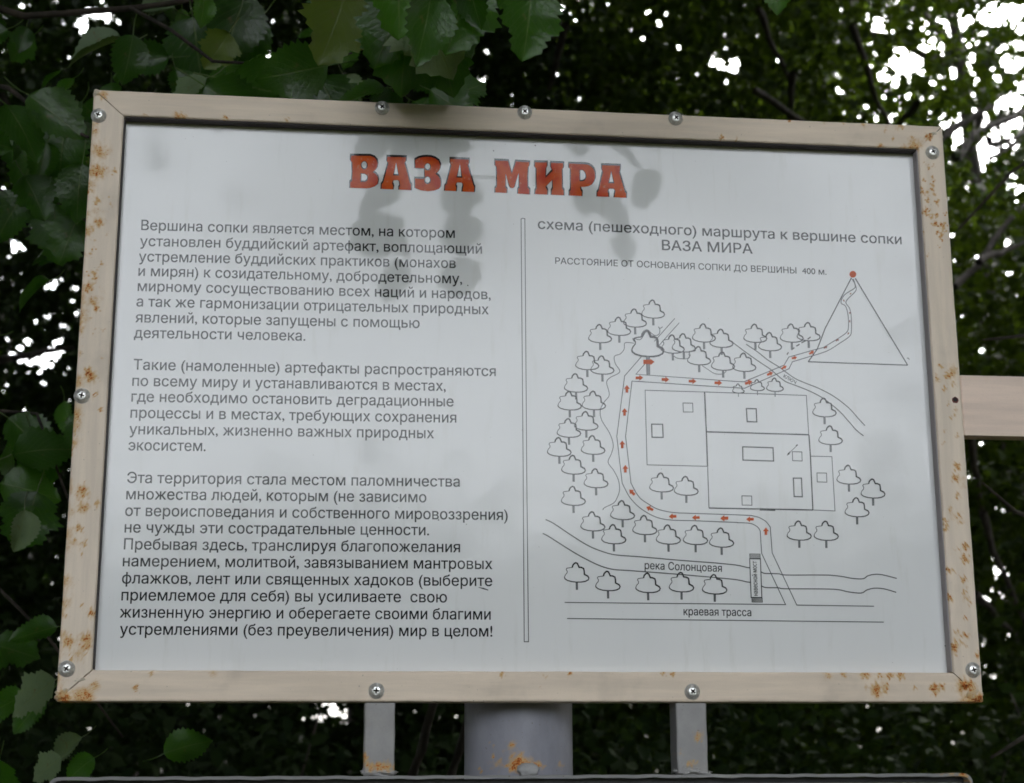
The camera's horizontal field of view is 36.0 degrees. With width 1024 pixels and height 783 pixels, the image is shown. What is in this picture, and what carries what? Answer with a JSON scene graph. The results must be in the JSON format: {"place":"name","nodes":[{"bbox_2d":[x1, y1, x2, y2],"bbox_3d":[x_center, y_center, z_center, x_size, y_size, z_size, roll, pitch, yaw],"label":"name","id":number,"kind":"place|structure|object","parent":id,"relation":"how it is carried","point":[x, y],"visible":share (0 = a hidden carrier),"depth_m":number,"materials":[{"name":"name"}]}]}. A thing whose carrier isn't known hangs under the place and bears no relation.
{"place":"outdoors","nodes":[
{"label":"outdoors","id":0,"kind":"place"},
{"bbox_2d":[1,0,1023,771],"label":"sky","id":1,"kind":"structure","parent":0,"point":[916,61],"materials":[{"name":"white"}]},
{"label":"ground","id":2,"kind":"structure","parent":0,"visible":0},
{"bbox_2d":[0,3,48,537],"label":"woodland tree","id":3,"kind":"object","parent":2,"relation":"on","point":[2,63],"visible":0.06,"depth_m":11.05,"materials":[{"name":"green plant"}]},
{"bbox_2d":[0,0,264,782],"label":"woodland tree","id":4,"kind":"object","parent":2,"relation":"on","point":[47,400],"visible":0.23,"depth_m":8.28,"materials":[{"name":"green plant"}]},
{"bbox_2d":[0,574,395,782],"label":"understorey shrub","id":5,"kind":"object","parent":2,"relation":"on","point":[26,754],"visible":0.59,"depth_m":4.51,"materials":[{"name":"green plant"}]},
{"bbox_2d":[0,0,790,782],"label":"tree","id":6,"kind":"object","parent":2,"relation":"on","point":[224,46],"visible":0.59,"depth_m":1.86,"materials":[{"name":"green plant"}]},
{"bbox_2d":[190,0,606,779],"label":"woodland tree","id":7,"kind":"object","parent":2,"relation":"on","point":[500,68],"visible":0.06,"depth_m":8.35,"materials":[{"name":"green plant"}]},
{"bbox_2d":[407,703,437,775],"bbox_3d":[-0.123,1.119,2.280,0.140,2.021,0.040,7,-15,-28],"label":"sapling","id":8,"kind":"object","parent":2,"relation":"on","point":[422,742],"visible":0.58,"depth_m":2.40,"materials":[{"name":"brown plant"}]},
{"bbox_2d":[446,720,463,775],"bbox_3d":[-0.068,1.138,2.283,0.132,1.985,0.038,7,-15,-29],"label":"sapling","id":9,"kind":"object","parent":2,"relation":"on","point":[455,761],"visible":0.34,"depth_m":2.40,"materials":[{"name":"brown plant"}]},
{"bbox_2d":[0,0,1023,782],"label":"distant wood","id":10,"kind":"object","parent":2,"relation":"on","point":[578,100],"visible":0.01,"depth_m":16.42,"materials":[{"name":"green plant"}]},
{"bbox_2d":[305,703,745,779],"bbox_3d":[-0.012,1.712,4.317,1.813,1.947,1.474,1,-13,-6],"label":"understorey shrub","id":11,"kind":"object","parent":2,"relation":"on","point":[613,760],"visible":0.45,"depth_m":4.42,"materials":[{"name":"green plant"}]},
{"bbox_2d":[360,375,1023,778],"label":"steel post","id":12,"kind":"object","parent":2,"relation":"on","point":[518,739],"visible":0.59,"depth_m":1.38,"materials":[{"name":"grey metal"}]},
{"bbox_2d":[50,773,972,782],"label":"notice board","id":13,"kind":"object","parent":12,"relation":"attached to","point":[868,778],"visible":1,"depth_m":1.34,"materials":[{"name":"grey paint"}]},
{"bbox_2d":[54,89,983,703],"bbox_3d":[0.018,0.002,1.424,0.805,0.549,0.030,1,-13,-6],"label":"notice board","id":14,"kind":"object","parent":12,"relation":"attached to","point":[382,401],"visible":1,"depth_m":1.42,"materials":[{"name":"beige paint"}]},
{"bbox_2d":[508,0,992,778],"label":"woodland tree","id":15,"kind":"object","parent":2,"relation":"on","point":[616,56],"visible":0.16,"depth_m":8.71,"materials":[{"name":"green plant"}]},
{"bbox_2d":[573,696,1023,782],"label":"understorey shrub","id":16,"kind":"object","parent":2,"relation":"on","point":[885,761],"visible":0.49,"depth_m":4.96,"materials":[{"name":"green plant"}]},
{"bbox_2d":[727,0,1023,782],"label":"woodland tree","id":17,"kind":"object","parent":2,"relation":"on","point":[846,62],"visible":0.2,"depth_m":8.72,"materials":[{"name":"green plant"}]},
{"bbox_2d":[813,0,1023,781],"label":"woodland tree","id":18,"kind":"object","parent":2,"relation":"on","point":[1004,116],"visible":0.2,"depth_m":11.35,"materials":[{"name":"green plant"}]},
{"bbox_2d":[946,678,1023,782],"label":"understorey shrub","id":19,"kind":"object","parent":2,"relation":"on","point":[995,764],"visible":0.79,"depth_m":4.68,"materials":[{"name":"green plant"}]},
{"bbox_2d":[958,162,1023,758],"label":"slender tree","id":20,"kind":"object","parent":2,"relation":"on","point":[1014,511],"visible":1,"depth_m":2.39,"materials":[{"name":"brown plant"}]}
]}

